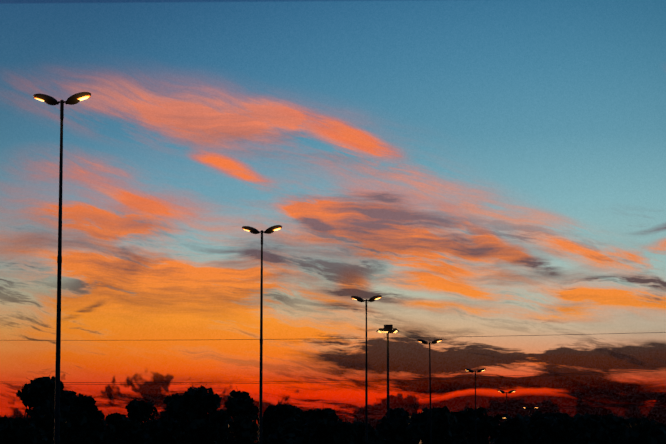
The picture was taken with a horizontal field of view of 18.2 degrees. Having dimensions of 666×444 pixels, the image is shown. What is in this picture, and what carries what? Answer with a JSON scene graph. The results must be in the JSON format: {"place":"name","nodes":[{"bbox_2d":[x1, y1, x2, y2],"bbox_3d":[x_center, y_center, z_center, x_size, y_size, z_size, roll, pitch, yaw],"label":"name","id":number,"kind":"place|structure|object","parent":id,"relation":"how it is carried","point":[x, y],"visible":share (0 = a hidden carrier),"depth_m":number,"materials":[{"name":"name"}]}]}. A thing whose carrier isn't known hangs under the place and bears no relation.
{"place":"outdoors","nodes":[
{"label":"outdoors","id":0,"kind":"place"},
{"bbox_2d":[33,92,90,443],"bbox_3d":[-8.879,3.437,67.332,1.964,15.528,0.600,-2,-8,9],"label":"twin street lamp","id":1,"kind":"object","parent":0,"point":[76,98],"visible":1,"depth_m":67.63,"materials":[{"name":"metal"}]},
{"bbox_2d":[242,225,281,443],"bbox_3d":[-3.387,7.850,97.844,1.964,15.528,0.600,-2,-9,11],"label":"twin street lamp","id":2,"kind":"object","parent":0,"point":[269,230],"visible":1,"depth_m":98.29,"materials":[{"name":"metal"}]},
{"bbox_2d":[0,0,665,443],"label":"sky","id":3,"kind":"structure","parent":0,"point":[494,169],"materials":[{"name":"multicoloured"}]},
{"bbox_2d":[351,295,381,443],"bbox_3d":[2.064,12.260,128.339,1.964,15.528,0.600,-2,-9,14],"label":"twin street lamp","id":4,"kind":"object","parent":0,"point":[371,299],"visible":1,"depth_m":128.78,"materials":[{"name":"metal"}]},
{"bbox_2d":[376,404,440,443],"bbox_3d":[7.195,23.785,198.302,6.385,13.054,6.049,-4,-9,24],"label":"tree","id":5,"kind":"object","parent":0,"point":[393,431],"visible":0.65,"depth_m":197.41,"materials":[{"name":"black plant"}]},
{"bbox_2d":[417,339,441,443],"bbox_3d":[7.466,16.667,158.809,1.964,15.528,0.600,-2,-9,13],"label":"twin street lamp","id":6,"kind":"object","parent":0,"point":[432,342],"visible":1,"depth_m":159.50,"materials":[{"name":"metal"}]},
{"bbox_2d":[405,401,465,443],"bbox_3d":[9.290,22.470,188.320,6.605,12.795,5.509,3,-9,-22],"label":"tree","id":7,"kind":"object","parent":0,"point":[443,420],"visible":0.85,"depth_m":187.41,"materials":[{"name":"black plant"}]},
{"bbox_2d":[465,368,485,443],"bbox_3d":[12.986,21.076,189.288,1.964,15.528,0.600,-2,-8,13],"label":"twin street lamp","id":8,"kind":"object","parent":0,"point":[478,371],"visible":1,"depth_m":190.04,"materials":[{"name":"metal"}]},
{"bbox_2d":[463,402,503,443],"bbox_3d":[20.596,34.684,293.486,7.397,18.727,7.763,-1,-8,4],"label":"tree","id":9,"kind":"object","parent":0,"point":[486,427],"visible":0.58,"depth_m":292.44,"materials":[{"name":"black plant"}]},
{"bbox_2d":[497,390,515,418],"bbox_3d":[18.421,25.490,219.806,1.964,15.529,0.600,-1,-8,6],"label":"twin street lamp","id":10,"kind":"object","parent":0,"point":[503,392],"visible":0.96,"depth_m":220.71,"materials":[{"name":"metal"}]},
{"bbox_2d":[522,406,537,416],"bbox_3d":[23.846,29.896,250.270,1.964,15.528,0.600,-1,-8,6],"label":"twin street lamp","id":11,"kind":"object","parent":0,"point":[526,407],"visible":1,"depth_m":251.18,"materials":[{"name":"metal"}]},
{"label":"terrain","id":12,"kind":"structure","parent":0,"visible":0},
{"bbox_2d":[0,408,47,443],"bbox_3d":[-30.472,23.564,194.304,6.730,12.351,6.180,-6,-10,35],"label":"tree","id":13,"kind":"object","parent":12,"relation":"on","point":[18,430],"visible":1,"depth_m":194.45,"materials":[{"name":"black plant"}]},
{"bbox_2d":[16,383,49,418],"bbox_3d":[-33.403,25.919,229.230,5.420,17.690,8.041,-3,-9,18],"label":"tree","id":14,"kind":"object","parent":12,"relation":"on","point":[24,396],"visible":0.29,"depth_m":229.68,"materials":[{"name":"black plant"}]},
{"bbox_2d":[26,375,81,443],"bbox_3d":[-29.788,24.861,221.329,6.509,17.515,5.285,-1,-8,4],"label":"tree","id":15,"kind":"object","parent":12,"relation":"on","point":[41,388],"visible":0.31,"depth_m":221.70,"materials":[{"name":"black plant"}]},
{"bbox_2d":[32,389,76,408],"bbox_3d":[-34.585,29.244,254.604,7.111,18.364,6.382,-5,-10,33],"label":"tree","id":16,"kind":"object","parent":12,"relation":"on","point":[66,396],"visible":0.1,"depth_m":255.34,"materials":[{"name":"black plant"}]},
{"bbox_2d":[60,393,104,443],"bbox_3d":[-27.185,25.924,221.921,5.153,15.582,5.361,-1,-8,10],"label":"tree","id":17,"kind":"object","parent":12,"relation":"on","point":[84,419],"visible":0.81,"depth_m":222.17,"materials":[{"name":"black plant"}]},
{"bbox_2d":[64,404,106,433],"bbox_3d":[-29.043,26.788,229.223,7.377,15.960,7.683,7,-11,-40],"label":"tree","id":18,"kind":"object","parent":12,"relation":"on","point":[96,425],"visible":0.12,"depth_m":229.68,"materials":[{"name":"black plant"}]},
{"bbox_2d":[105,411,131,443],"bbox_3d":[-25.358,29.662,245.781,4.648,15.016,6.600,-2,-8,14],"label":"tree","id":19,"kind":"object","parent":12,"relation":"on","point":[117,420],"visible":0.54,"depth_m":245.30,"materials":[{"name":"black plant"}]},
{"bbox_2d":[120,398,158,443],"bbox_3d":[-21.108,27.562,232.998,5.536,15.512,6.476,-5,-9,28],"label":"tree","id":20,"kind":"object","parent":12,"relation":"on","point":[140,411],"visible":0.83,"depth_m":232.67,"materials":[{"name":"black plant"}]},
{"bbox_2d":[137,409,195,443],"bbox_3d":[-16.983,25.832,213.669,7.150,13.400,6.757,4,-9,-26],"label":"tree","id":21,"kind":"object","parent":12,"relation":"on","point":[166,431],"visible":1,"depth_m":212.47,"materials":[{"name":"black plant"}]},
{"bbox_2d":[144,393,190,433],"bbox_3d":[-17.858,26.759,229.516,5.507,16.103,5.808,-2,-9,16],"label":"tree","id":22,"kind":"object","parent":12,"relation":"on","point":[152,422],"visible":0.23,"depth_m":229.83,"materials":[{"name":"black plant"}]},
{"bbox_2d":[163,380,223,443],"bbox_3d":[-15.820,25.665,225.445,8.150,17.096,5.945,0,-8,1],"label":"tree","id":23,"kind":"object","parent":12,"relation":"on","point":[176,408],"visible":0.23,"depth_m":224.93,"materials":[{"name":"black plant"}]},
{"bbox_2d":[184,391,228,443],"bbox_3d":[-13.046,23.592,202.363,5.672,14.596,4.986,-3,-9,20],"label":"tree","id":24,"kind":"object","parent":12,"relation":"on","point":[201,428],"visible":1,"depth_m":202.25,"materials":[{"name":"black plant"}]},
{"bbox_2d":[224,386,258,443],"bbox_3d":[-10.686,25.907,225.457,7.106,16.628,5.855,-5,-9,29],"label":"tree","id":25,"kind":"object","parent":12,"relation":"on","point":[243,411],"visible":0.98,"depth_m":224.31,"materials":[{"name":"black plant"}]},
{"bbox_2d":[255,410,267,440],"bbox_3d":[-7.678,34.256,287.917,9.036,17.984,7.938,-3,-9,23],"label":"tree","id":26,"kind":"object","parent":12,"relation":"on","point":[264,425],"visible":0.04,"depth_m":288.99,"materials":[{"name":"black plant"}]},
{"bbox_2d":[264,400,305,434],"bbox_3d":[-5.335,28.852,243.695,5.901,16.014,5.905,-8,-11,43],"label":"tree","id":27,"kind":"object","parent":12,"relation":"on","point":[280,415],"visible":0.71,"depth_m":243.73,"materials":[{"name":"black plant"}]},
{"bbox_2d":[290,407,342,433],"bbox_3d":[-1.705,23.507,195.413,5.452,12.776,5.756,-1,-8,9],"label":"tree","id":28,"kind":"object","parent":12,"relation":"on","point":[311,415],"visible":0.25,"depth_m":194.56,"materials":[{"name":"black plant"}]},
{"bbox_2d":[305,413,354,443],"bbox_3d":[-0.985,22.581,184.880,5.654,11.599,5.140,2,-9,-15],"label":"tree","id":29,"kind":"object","parent":12,"relation":"on","point":[325,431],"visible":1,"depth_m":184.84,"materials":[{"name":"black plant"}]},
{"bbox_2d":[312,414,386,443],"bbox_3d":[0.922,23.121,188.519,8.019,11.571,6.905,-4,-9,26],"label":"tree","id":30,"kind":"object","parent":12,"relation":"on","point":[357,431],"visible":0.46,"depth_m":187.86,"materials":[{"name":"black plant"}]},
{"bbox_2d":[376,325,399,417],"bbox_3d":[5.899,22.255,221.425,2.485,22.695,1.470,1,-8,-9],"label":"floodlight mast","id":31,"kind":"object","parent":12,"relation":"on","point":[387,329],"visible":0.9,"depth_m":222.38,"materials":[{"name":"metal"}]},
{"bbox_2d":[378,408,412,430],"bbox_3d":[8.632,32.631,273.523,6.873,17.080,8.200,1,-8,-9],"label":"tree","id":32,"kind":"object","parent":12,"relation":"on","point":[400,412],"visible":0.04,"depth_m":274.20,"materials":[{"name":"black plant"}]},
{"label":"road carriageway","id":33,"kind":"structure","parent":0,"visible":0},
{"bbox_2d":[523,403,594,443],"bbox_3d":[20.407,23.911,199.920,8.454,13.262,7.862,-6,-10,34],"label":"tree","id":34,"kind":"object","parent":33,"relation":"on","point":[537,417],"visible":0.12,"depth_m":199.56,"materials":[{"name":"black plant"}]},
{"bbox_2d":[573,409,627,443],"bbox_3d":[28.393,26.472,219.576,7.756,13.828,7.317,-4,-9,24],"label":"tree","id":35,"kind":"object","parent":33,"relation":"on","point":[607,429],"visible":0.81,"depth_m":218.26,"materials":[{"name":"black plant"}]},
{"bbox_3d":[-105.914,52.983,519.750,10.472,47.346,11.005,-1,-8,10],"label":"transmission pylon","id":36,"kind":"object","parent":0,"visible":0},
{"bbox_2d":[63,332,665,415],"bbox_3d":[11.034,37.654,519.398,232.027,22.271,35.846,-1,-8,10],"label":"power line wires","id":37,"kind":"object","parent":36,"relation":"attached to","point":[394,379],"visible":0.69,"depth_m":519.32,"materials":[{"name":"metal"}]}
]}

